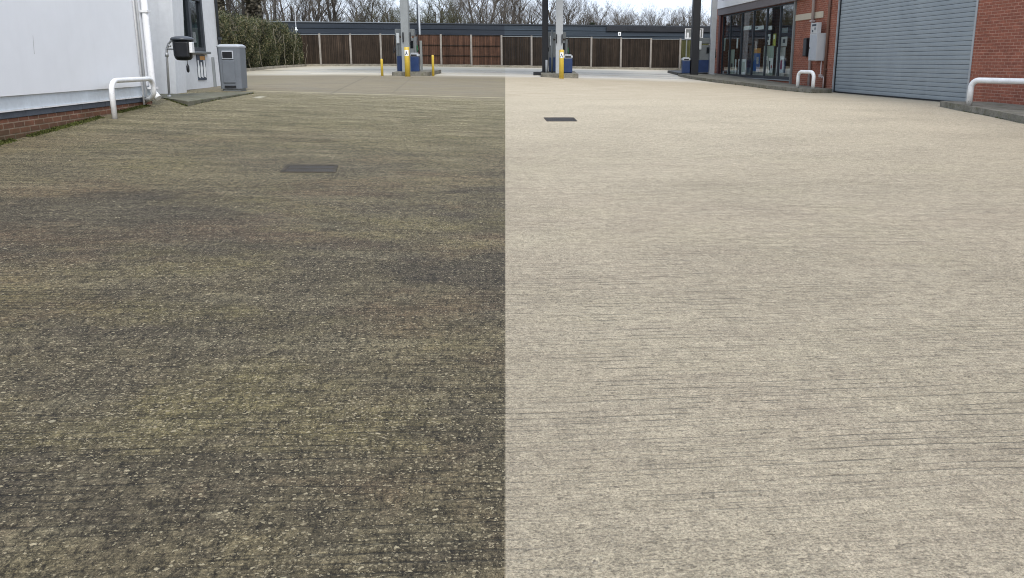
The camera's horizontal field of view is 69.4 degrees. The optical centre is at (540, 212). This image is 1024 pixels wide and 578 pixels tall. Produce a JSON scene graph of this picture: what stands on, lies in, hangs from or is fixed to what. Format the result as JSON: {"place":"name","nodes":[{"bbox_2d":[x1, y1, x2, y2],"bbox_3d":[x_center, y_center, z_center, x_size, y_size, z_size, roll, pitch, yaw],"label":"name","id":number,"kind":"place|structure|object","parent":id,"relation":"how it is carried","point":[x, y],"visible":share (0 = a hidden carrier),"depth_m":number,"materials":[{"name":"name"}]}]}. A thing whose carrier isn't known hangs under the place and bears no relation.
{"place":"outdoors","nodes":[
{"label":"outdoors","id":0,"kind":"place"},
{"bbox_2d":[416,0,418,34],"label":"thin pole","id":1,"kind":"object","parent":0,"point":[417,17],"visible":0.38,"depth_m":47.90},
{"bbox_2d":[224,0,710,25],"label":"sky","id":2,"kind":"structure","parent":0,"point":[638,5],"materials":[{"name":"white"}]},
{"bbox_2d":[0,66,1023,577],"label":"concrete yard","id":3,"kind":"structure","parent":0,"point":[468,322],"depth_m":3.81,"materials":[{"name":"concrete"}]},
{"bbox_2d":[109,76,156,118],"bbox_3d":[-6.694,-1.913,12.261,0.297,0.668,1.848,-3,12,-13],"label":"hoop barrier","id":4,"kind":"object","parent":3,"relation":"on","point":[114,81],"visible":0.98,"depth_m":11.64,"materials":[{"name":"metal"}]},
{"bbox_2d":[160,92,252,105],"bbox_3d":[-7.875,-2.271,15.339,2.600,0.292,4.128,-1,12,-5],"label":"concrete step","id":5,"kind":"object","parent":3,"relation":"on","point":[188,99],"visible":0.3,"depth_m":15.22,"materials":[{"name":"concrete"}]},
{"bbox_2d":[165,36,194,95],"bbox_3d":[-7.365,-2.970,15.054,0.683,1.233,0.436,-1,12,-5],"label":"drum unit stand","id":6,"kind":"object","parent":5,"relation":"on","point":[183,48],"visible":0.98,"depth_m":14.86,"materials":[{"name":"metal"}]},
{"bbox_2d":[216,44,247,90],"bbox_3d":[-7.517,-3.537,18.034,0.552,1.120,0.535,0,12,-2],"label":"litter bin","id":7,"kind":"object","parent":3,"relation":"on","point":[232,66],"visible":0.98,"depth_m":17.82,"materials":[{"name":"grey plastic"}]},
{"bbox_2d":[222,60,235,82],"bbox_3d":[-7.518,-3.404,17.819,0.290,0.535,0.034,0,12,-2],"label":"door","id":8,"kind":"structure","parent":7,"relation":"in","point":[228,66],"depth_m":17.80,"materials":[{"name":"grey plastic"}]},
{"bbox_2d":[215,6,306,67],"bbox_3d":[-14.208,-8.043,34.734,2.489,3.076,21.633,-1,12,-5],"label":"hedge","id":9,"kind":"object","parent":3,"relation":"on","point":[266,43],"visible":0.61,"depth_m":37.94,"materials":[{"name":"green plant"}]},
{"bbox_2d":[280,164,337,172],"bbox_3d":[-2.556,-0.479,8.217,0.584,0.074,0.462,-2,12,-9],"label":"drain grating","id":10,"kind":"object","parent":3,"relation":"on","point":[303,168],"visible":0.9,"depth_m":8.19,"materials":[{"name":"metal"}]},
{"bbox_2d":[380,59,383,75],"bbox_3d":[-6.232,-5.683,28.999,0.100,0.710,0.100,0,12,0],"label":"bollard","id":11,"kind":"object","parent":3,"relation":"on","point":[381,64],"visible":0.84,"depth_m":28.95,"materials":[{"name":"yellow plastic"}]},
{"bbox_2d":[404,47,409,76],"bbox_3d":[-5.192,-5.840,28.720,0.206,1.170,0.212,0,12,0],"label":"bollard","id":12,"kind":"object","parent":3,"relation":"on","point":[407,60],"visible":0.89,"depth_m":28.64,"materials":[{"name":"yellow plastic"}]},
{"bbox_2d":[392,70,440,75],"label":"pump island","id":13,"kind":"structure","parent":3,"relation":"on","point":[419,73],"depth_m":29.30,"materials":[{"name":"concrete"}]},
{"bbox_2d":[393,29,419,70],"bbox_3d":[-5.588,-6.781,30.859,1.136,1.720,0.535,0,12,-2],"label":"fuel dispenser","id":14,"kind":"object","parent":13,"relation":"on","point":[413,46],"visible":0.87,"depth_m":30.66,"materials":[{"name":"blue metal"}]},
{"bbox_2d":[410,53,419,71],"bbox_3d":[-5.166,-6.165,30.276,0.400,0.765,0.366,0,12,0],"label":"forecourt bin","id":15,"kind":"object","parent":13,"relation":"on","point":[415,62],"visible":0.83,"depth_m":30.12,"materials":[{"name":"blue plastic"}]},
{"bbox_2d":[420,41,422,70],"bbox_3d":[-4.936,-6.453,30.526,0.171,1.280,0.171,0,12,0],"label":"metal post","id":16,"kind":"object","parent":13,"relation":"on","point":[421,63],"visible":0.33,"depth_m":30.51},
{"bbox_2d":[431,55,434,75],"bbox_3d":[-4.301,-5.851,29.492,0.100,0.880,0.100,0,12,0],"label":"bollard","id":17,"kind":"object","parent":3,"relation":"on","point":[432,56],"visible":0.86,"depth_m":29.44,"materials":[{"name":"yellow plastic"}]},
{"bbox_2d":[0,83,1015,146],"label":"moss","id":18,"kind":"object","parent":3,"relation":"on","point":[49,130],"visible":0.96,"depth_m":10.77,"materials":[{"name":"plant"}]},
{"bbox_2d":[541,71,577,77],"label":"pump island","id":19,"kind":"structure","parent":3,"relation":"on","point":[573,74],"depth_m":30.20,"materials":[{"name":"concrete"}]},
{"bbox_2d":[545,60,547,72],"bbox_3d":[0.250,-6.326,31.981,0.190,0.570,0.190,0,12,0],"label":"metal post","id":20,"kind":"object","parent":19,"relation":"on","point":[546,66],"visible":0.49,"depth_m":31.95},
{"bbox_2d":[400,0,700,74],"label":"forecourt canopy","id":21,"kind":"object","parent":19,"relation":"on","point":[406,32],"visible":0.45,"depth_m":31.95,"materials":[{"name":"metal"}]},
{"bbox_2d":[551,30,552,72],"bbox_3d":[0.485,-6.931,31.857,0.190,1.860,0.190,0,12,0],"label":"metal post","id":22,"kind":"object","parent":19,"relation":"on","point":[551,51],"visible":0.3,"depth_m":31.81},
{"bbox_2d":[548,32,570,71],"bbox_3d":[0.769,-7.227,33.218,1.136,1.720,0.535,0,12,-2],"label":"fuel dispenser","id":23,"kind":"object","parent":19,"relation":"on","point":[566,49],"visible":0.59,"depth_m":33.01,"materials":[{"name":"grey metal"}]},
{"bbox_2d":[564,54,572,72],"bbox_3d":[1.156,-6.370,31.561,0.400,0.765,0.366,0,12,0],"label":"forecourt bin","id":24,"kind":"object","parent":19,"relation":"on","point":[568,63],"visible":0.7,"depth_m":31.40,"materials":[{"name":"blue plastic"}]},
{"bbox_2d":[544,117,576,120],"bbox_3d":[0.378,-1.768,14.102,0.590,0.061,0.649,-1,12,-5],"label":"drain grating","id":25,"kind":"object","parent":3,"relation":"on","point":[559,118],"visible":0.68,"depth_m":14.11,"materials":[{"name":"metal"}]},
{"bbox_2d":[559,50,563,78],"bbox_3d":[0.826,-5.893,29.419,0.190,1.180,0.196,0,12,0],"label":"bollard","id":26,"kind":"object","parent":3,"relation":"on","point":[561,64],"visible":0.89,"depth_m":29.35,"materials":[{"name":"yellow plastic"}]},
{"bbox_2d":[667,70,707,74],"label":"pump island","id":27,"kind":"structure","parent":3,"relation":"on","point":[676,72],"depth_m":39.02,"materials":[{"name":"grey concrete"}]},
{"bbox_2d":[681,57,690,72],"bbox_3d":[7.170,-7.299,36.576,0.400,0.765,0.366,0,12,0],"label":"forecourt bin","id":28,"kind":"object","parent":27,"relation":"on","point":[685,64],"visible":1,"depth_m":36.42,"materials":[{"name":"blue plastic"}]},
{"bbox_2d":[685,73,828,88],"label":"pavement","id":29,"kind":"structure","parent":0,"point":[737,78],"depth_m":31.49,"materials":[{"name":"concrete"}]},
{"bbox_2d":[698,38,715,71],"bbox_3d":[8.377,-8.046,37.745,1.136,1.720,0.535,0,12,-2],"label":"fuel dispenser","id":30,"kind":"object","parent":29,"relation":"on","point":[703,66],"visible":0.42,"depth_m":37.54,"materials":[{"name":"blue metal"}]},
{"bbox_2d":[708,0,717,73],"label":"square post","id":31,"kind":"object","parent":29,"relation":"on","point":[713,25],"visible":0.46,"depth_m":37.20,"materials":[{"name":"grey metal"}]},
{"bbox_2d":[796,70,815,88],"bbox_3d":[9.081,-4.562,25.348,0.120,0.656,0.929,-4,12,-18],"label":"hoop barrier","id":32,"kind":"object","parent":29,"relation":"on","point":[800,72],"visible":1,"depth_m":25.20,"materials":[{"name":"metal"}]},
{"bbox_3d":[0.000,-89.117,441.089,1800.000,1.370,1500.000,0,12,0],"label":"ground","id":33,"kind":"structure","parent":0,"visible":0},
{"bbox_2d":[0,0,221,139],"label":"white building","id":34,"kind":"structure","parent":33,"relation":"on","point":[64,62],"depth_m":11.22,"materials":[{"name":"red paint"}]},
{"bbox_2d":[183,0,210,53],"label":"window","id":35,"kind":"structure","parent":34,"relation":"in","point":[188,11],"depth_m":19.03,"materials":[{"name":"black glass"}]},
{"bbox_2d":[196,55,206,79],"bbox_3d":[-8.749,-3.751,19.059,0.024,0.640,0.615,-1,12,-5],"label":"poster","id":36,"kind":"object","parent":34,"relation":"attached to","point":[201,67],"visible":1,"depth_m":19.03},
{"bbox_2d":[214,0,225,12],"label":"bare tree","id":37,"kind":"object","parent":33,"relation":"on","point":[221,3],"visible":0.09,"depth_m":47.17,"materials":[{"name":"brown plant"}]},
{"bbox_2d":[224,0,241,16],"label":"bare tree","id":38,"kind":"object","parent":33,"relation":"on","point":[235,6],"visible":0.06,"depth_m":63.38,"materials":[{"name":"brown plant"}]},
{"bbox_2d":[229,0,241,15],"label":"bare tree","id":39,"kind":"object","parent":33,"relation":"on","point":[230,10],"visible":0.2,"depth_m":55.39,"materials":[{"name":"brown plant"}]},
{"bbox_2d":[225,0,272,20],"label":"bare tree","id":40,"kind":"object","parent":33,"relation":"on","point":[234,7],"visible":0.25,"depth_m":55.26,"materials":[{"name":"brown plant"}]},
{"bbox_2d":[244,0,263,19],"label":"bare tree","id":41,"kind":"object","parent":33,"relation":"on","point":[253,7],"visible":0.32,"depth_m":49.91,"materials":[{"name":"brown plant"}]},
{"bbox_2d":[225,0,291,20],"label":"bare tree","id":42,"kind":"object","parent":33,"relation":"on","point":[275,8],"visible":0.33,"depth_m":64.32,"materials":[{"name":"brown plant"}]},
{"bbox_2d":[246,64,307,70],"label":"curb","id":43,"kind":"structure","parent":33,"relation":"on","point":[271,67],"depth_m":39.18,"materials":[{"name":"concrete"}]},
{"bbox_2d":[240,0,315,20],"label":"bare tree","id":44,"kind":"object","parent":33,"relation":"on","point":[274,3],"visible":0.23,"depth_m":58.68,"materials":[{"name":"brown plant"}]},
{"bbox_2d":[262,0,322,20],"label":"bare tree","id":45,"kind":"object","parent":33,"relation":"on","point":[299,2],"visible":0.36,"depth_m":74.08,"materials":[{"name":"brown plant"}]},
{"bbox_2d":[276,0,319,21],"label":"bare tree","id":46,"kind":"object","parent":33,"relation":"on","point":[293,13],"visible":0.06,"depth_m":80.87,"materials":[{"name":"brown plant"}]},
{"bbox_2d":[286,0,342,20],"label":"bare tree","id":47,"kind":"object","parent":33,"relation":"on","point":[316,9],"visible":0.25,"depth_m":77.08,"materials":[{"name":"brown plant"}]},
{"bbox_2d":[289,0,351,21],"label":"bare tree","id":48,"kind":"object","parent":33,"relation":"on","point":[322,12],"visible":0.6,"depth_m":73.48,"materials":[{"name":"brown plant"}]},
{"bbox_2d":[299,0,359,21],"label":"bare tree","id":49,"kind":"object","parent":33,"relation":"on","point":[332,2],"visible":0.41,"depth_m":75.31,"materials":[{"name":"brown plant"}]},
{"bbox_2d":[320,0,355,21],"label":"bare tree","id":50,"kind":"object","parent":33,"relation":"on","point":[341,13],"visible":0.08,"depth_m":80.84,"materials":[{"name":"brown plant"}]},
{"bbox_2d":[336,0,380,21],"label":"bare tree","id":51,"kind":"object","parent":33,"relation":"on","point":[357,14],"visible":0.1,"depth_m":81.73,"materials":[{"name":"brown plant"}]},
{"bbox_2d":[333,0,394,21],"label":"bare tree","id":52,"kind":"object","parent":33,"relation":"on","point":[355,14],"visible":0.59,"depth_m":74.45,"materials":[{"name":"brown plant"}]},
{"bbox_2d":[340,0,399,21],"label":"bare tree","id":53,"kind":"object","parent":33,"relation":"on","point":[374,18],"visible":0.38,"depth_m":74.47,"materials":[{"name":"brown plant"}]},
{"bbox_2d":[351,0,398,21],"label":"bare tree","id":54,"kind":"object","parent":33,"relation":"on","point":[377,11],"visible":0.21,"depth_m":77.42,"materials":[{"name":"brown plant"}]},
{"bbox_2d":[345,0,416,21],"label":"bare tree","id":55,"kind":"object","parent":33,"relation":"on","point":[380,8],"visible":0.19,"depth_m":77.08,"materials":[{"name":"brown plant"}]},
{"bbox_2d":[375,1,409,20],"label":"bare tree","id":56,"kind":"object","parent":33,"relation":"on","point":[393,13],"visible":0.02,"depth_m":81.12,"materials":[{"name":"brown plant"}]},
{"bbox_2d":[386,1,439,22],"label":"bare tree","id":57,"kind":"object","parent":33,"relation":"on","point":[415,20],"visible":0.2,"depth_m":74.43,"materials":[{"name":"brown plant"}]},
{"bbox_2d":[388,0,438,22],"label":"bare tree","id":58,"kind":"object","parent":33,"relation":"on","point":[430,11],"visible":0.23,"depth_m":77.90,"materials":[{"name":"brown plant"}]},
{"bbox_2d":[418,4,420,34],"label":"thin pole","id":59,"kind":"object","parent":33,"relation":"on","point":[419,18],"visible":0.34,"depth_m":46.93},
{"bbox_2d":[410,0,463,22],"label":"bare tree","id":60,"kind":"object","parent":33,"relation":"on","point":[435,14],"visible":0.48,"depth_m":73.84,"materials":[{"name":"brown plant"}]},
{"bbox_2d":[432,0,474,22],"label":"bare tree","id":61,"kind":"object","parent":33,"relation":"on","point":[448,19],"visible":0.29,"depth_m":73.15,"materials":[{"name":"brown plant"}]},
{"bbox_2d":[433,0,475,22],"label":"bare tree","id":62,"kind":"object","parent":33,"relation":"on","point":[457,8],"visible":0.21,"depth_m":77.72,"materials":[{"name":"brown plant"}]},
{"bbox_2d":[433,0,507,23],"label":"bare tree","id":63,"kind":"object","parent":33,"relation":"on","point":[463,9],"visible":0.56,"depth_m":73.95,"materials":[{"name":"brown plant"}]},
{"bbox_2d":[452,0,509,22],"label":"bare tree","id":64,"kind":"object","parent":33,"relation":"on","point":[496,1],"visible":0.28,"depth_m":78.03,"materials":[{"name":"brown plant"}]},
{"bbox_2d":[267,21,709,66],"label":"warehouse","id":65,"kind":"structure","parent":33,"relation":"on","point":[661,32],"depth_m":50.36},
{"bbox_2d":[453,0,530,23],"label":"bare tree","id":66,"kind":"object","parent":33,"relation":"on","point":[482,11],"visible":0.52,"depth_m":74.12,"materials":[{"name":"brown plant"}]},
{"bbox_2d":[307,65,680,69],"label":"fence kerb","id":67,"kind":"structure","parent":33,"relation":"on","point":[509,67],"depth_m":45.28,"materials":[{"name":"concrete"}]},
{"bbox_2d":[295,34,709,68],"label":"panel fence","id":68,"kind":"object","parent":33,"relation":"on","point":[330,49],"visible":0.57,"depth_m":45.33,"materials":[{"name":"wood"}]},
{"bbox_2d":[484,0,535,23],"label":"bare tree","id":69,"kind":"object","parent":33,"relation":"on","point":[513,8],"visible":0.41,"depth_m":76.54,"materials":[{"name":"brown plant"}]},
{"bbox_2d":[477,0,548,23],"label":"bare tree","id":70,"kind":"object","parent":33,"relation":"on","point":[506,8],"visible":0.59,"depth_m":74.24,"materials":[{"name":"brown plant"}]},
{"bbox_2d":[495,0,532,23],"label":"bare tree","id":71,"kind":"object","parent":33,"relation":"on","point":[517,9],"visible":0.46,"depth_m":77.10,"materials":[{"name":"brown plant"}]},
{"bbox_2d":[508,0,549,23],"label":"bare tree","id":72,"kind":"object","parent":33,"relation":"on","point":[531,16],"visible":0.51,"depth_m":74.36,"materials":[{"name":"brown plant"}]},
{"bbox_2d":[527,0,565,23],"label":"bare tree","id":73,"kind":"object","parent":33,"relation":"on","point":[552,16],"visible":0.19,"depth_m":75.67,"materials":[{"name":"brown plant"}]},
{"bbox_2d":[530,0,585,23],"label":"bare tree","id":74,"kind":"object","parent":33,"relation":"on","point":[564,16],"visible":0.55,"depth_m":73.65,"materials":[{"name":"brown plant"}]},
{"bbox_2d":[549,0,598,24],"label":"bare tree","id":75,"kind":"object","parent":33,"relation":"on","point":[572,12],"visible":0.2,"depth_m":77.44,"materials":[{"name":"brown plant"}]},
{"bbox_2d":[564,0,604,24],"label":"bare tree","id":76,"kind":"object","parent":33,"relation":"on","point":[585,9],"visible":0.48,"depth_m":74.58,"materials":[{"name":"brown plant"}]},
{"bbox_2d":[574,7,609,24],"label":"bare tree","id":77,"kind":"object","parent":33,"relation":"on","point":[592,23],"visible":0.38,"depth_m":73.64,"materials":[{"name":"brown plant"}]},
{"bbox_2d":[570,0,615,24],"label":"bare tree","id":78,"kind":"object","parent":33,"relation":"on","point":[597,15],"visible":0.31,"depth_m":77.20,"materials":[{"name":"brown plant"}]},
{"bbox_2d":[592,0,634,24],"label":"bare tree","id":79,"kind":"object","parent":33,"relation":"on","point":[619,21],"visible":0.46,"depth_m":74.11,"materials":[{"name":"brown plant"}]},
{"bbox_2d":[606,7,638,24],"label":"bare tree","id":80,"kind":"object","parent":33,"relation":"on","point":[622,18],"visible":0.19,"depth_m":77.58,"materials":[{"name":"brown plant"}]},
{"bbox_2d":[606,5,644,24],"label":"bare tree","id":81,"kind":"object","parent":33,"relation":"on","point":[626,22],"visible":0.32,"depth_m":74.09,"materials":[{"name":"brown plant"}]},
{"bbox_2d":[612,11,653,24],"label":"bare tree","id":82,"kind":"object","parent":33,"relation":"on","point":[636,19],"visible":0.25,"depth_m":77.21,"materials":[{"name":"brown plant"}]},
{"bbox_2d":[629,5,665,24],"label":"bare tree","id":83,"kind":"object","parent":33,"relation":"on","point":[642,21],"visible":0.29,"depth_m":77.41,"materials":[{"name":"brown plant"}]},
{"bbox_2d":[630,4,668,24],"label":"bare tree","id":84,"kind":"object","parent":33,"relation":"on","point":[654,13],"visible":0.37,"depth_m":74.58,"materials":[{"name":"brown plant"}]},
{"bbox_2d":[643,7,684,25],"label":"bare tree","id":85,"kind":"object","parent":33,"relation":"on","point":[671,23],"visible":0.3,"depth_m":73.38,"materials":[{"name":"brown plant"}]},
{"bbox_2d":[662,8,691,25],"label":"bare tree","id":86,"kind":"object","parent":33,"relation":"on","point":[675,16],"visible":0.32,"depth_m":76.71,"materials":[{"name":"brown plant"}]},
{"bbox_2d":[675,6,710,25],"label":"bare tree","id":87,"kind":"object","parent":33,"relation":"on","point":[683,16],"visible":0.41,"depth_m":74.05,"materials":[{"name":"brown plant"}]},
{"bbox_2d":[685,29,702,56],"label":"framed board","id":88,"kind":"object","parent":33,"relation":"on","point":[687,33],"visible":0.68,"depth_m":43.98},
{"bbox_2d":[691,13,710,25],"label":"bare tree","id":89,"kind":"object","parent":33,"relation":"on","point":[708,24],"visible":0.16,"depth_m":74.28,"materials":[{"name":"brown plant"}]},
{"bbox_2d":[678,74,831,92],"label":"shop kerb","id":90,"kind":"structure","parent":33,"relation":"on","point":[762,86],"depth_m":27.85,"materials":[{"name":"concrete"}]},
{"bbox_2d":[714,0,1023,104],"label":"brick shop building","id":91,"kind":"structure","parent":33,"relation":"on","point":[935,50],"depth_m":22.57,"materials":[{"name":"red brick"}]},
{"bbox_2d":[727,50,734,73],"bbox_3d":[9.592,-7.599,37.281,0.017,1.233,0.936,-1,12,-4],"label":"window board","id":92,"kind":"object","parent":91,"relation":"attached to","point":[732,62],"depth_m":37.06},
{"bbox_2d":[738,59,745,74],"bbox_3d":[9.717,-7.039,35.742,0.017,0.759,1.084,-1,12,-4],"label":"window board","id":93,"kind":"object","parent":91,"relation":"attached to","point":[743,68],"depth_m":35.50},
{"bbox_2d":[743,25,751,29],"bbox_3d":[9.757,-8.731,34.897,0.013,0.176,1.055,-1,12,-4],"label":"window notice","id":94,"kind":"object","parent":91,"relation":"attached to","point":[747,27],"depth_m":34.88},
{"bbox_2d":[753,48,760,70],"bbox_3d":[9.856,-7.030,33.910,0.017,1.006,1.143,-1,12,-4],"label":"window poster","id":95,"kind":"object","parent":91,"relation":"attached to","point":[756,59],"depth_m":33.77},
{"bbox_2d":[720,2,793,79],"bbox_3d":[9.784,-7.764,33.988,0.088,3.055,9.027,-1,12,-4],"label":"window frame","id":96,"kind":"structure","parent":91,"relation":"in","point":[777,76],"depth_m":33.93,"materials":[{"name":"black metal"}]},
{"bbox_2d":[755,25,763,29],"bbox_3d":[9.871,-8.364,33.431,0.016,0.168,1.130,-1,12,-4],"label":"window notice","id":97,"kind":"object","parent":91,"relation":"attached to","point":[759,27],"depth_m":33.37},
{"bbox_2d":[762,46,773,74],"bbox_3d":[10.020,-6.707,32.562,0.013,1.269,1.161,-1,12,-4],"label":"window board","id":98,"kind":"object","parent":91,"relation":"attached to","point":[770,51],"depth_m":32.39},
{"bbox_2d":[768,58,772,72],"bbox_3d":[9.996,-6.421,32.178,0.017,0.628,0.513,-1,12,-4],"label":"window poster","id":99,"kind":"object","parent":91,"relation":"attached to","point":[770,65],"depth_m":32.16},
{"bbox_2d":[773,34,775,45],"bbox_3d":[10.017,-7.422,31.694,0.017,0.508,0.324,-1,12,-4],"label":"window poster","id":100,"kind":"object","parent":91,"relation":"attached to","point":[774,39],"depth_m":31.68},
{"bbox_2d":[776,56,783,72],"bbox_3d":[10.078,-6.253,31.132,0.018,0.687,0.755,-1,12,-4],"label":"window poster","id":101,"kind":"object","parent":91,"relation":"attached to","point":[781,67],"depth_m":30.97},
{"bbox_2d":[775,47,785,75],"bbox_3d":[10.125,-6.393,31.235,0.013,1.192,0.930,-1,12,-4],"label":"window board","id":102,"kind":"object","parent":91,"relation":"attached to","point":[782,51],"depth_m":31.01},
{"bbox_2d":[781,36,787,46],"bbox_3d":[10.088,-7.136,30.814,0.018,0.390,0.885,-1,12,-4],"label":"window poster","id":103,"kind":"object","parent":91,"relation":"attached to","point":[783,41],"depth_m":30.64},
{"bbox_2d":[802,38,809,55],"bbox_3d":[10.119,-6.314,28.202,0.133,0.680,0.300,-1,12,-4],"label":"wall box","id":104,"kind":"object","parent":91,"relation":"attached to","point":[806,46],"visible":0.92,"depth_m":28.10,"materials":[{"name":"black paint"}]},
{"bbox_2d":[808,33,825,60],"bbox_3d":[10.092,-6.049,26.980,0.379,0.970,0.620,-1,12,-4],"label":"meter cabinet","id":105,"kind":"object","parent":91,"relation":"attached to","point":[817,42],"visible":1,"depth_m":26.73,"materials":[{"name":"grey plastic"}]},
{"bbox_2d":[811,22,821,32],"bbox_3d":[10.018,-6.726,26.897,0.165,0.370,0.500,-1,12,-4],"label":"notice box","id":106,"kind":"object","parent":105,"relation":"on","point":[815,27],"visible":0.95,"depth_m":26.70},
{"bbox_2d":[818,61,823,87],"bbox_3d":[10.195,-5.002,26.802,0.100,1.050,0.382,-1,12,-4],"label":"gas pipework","id":107,"kind":"object","parent":91,"relation":"attached to","point":[820,75],"visible":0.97,"depth_m":26.84,"materials":[{"name":"grey metal"}]},
{"bbox_2d":[940,101,1023,123],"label":"wall kerb","id":108,"kind":"structure","parent":33,"relation":"on","point":[1010,116],"depth_m":15.78,"materials":[{"name":"concrete"}]},
{"bbox_2d":[949,101,1023,114],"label":"raised strip","id":109,"kind":"object","parent":33,"relation":"on","point":[1014,108],"visible":0.33,"depth_m":16.56,"materials":[{"name":"concrete"}]},
{"bbox_2d":[966,77,1023,104],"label":"hoop barrier","id":110,"kind":"object","parent":109,"relation":"on","point":[970,91],"visible":1,"depth_m":16.22,"materials":[{"name":"metal"}]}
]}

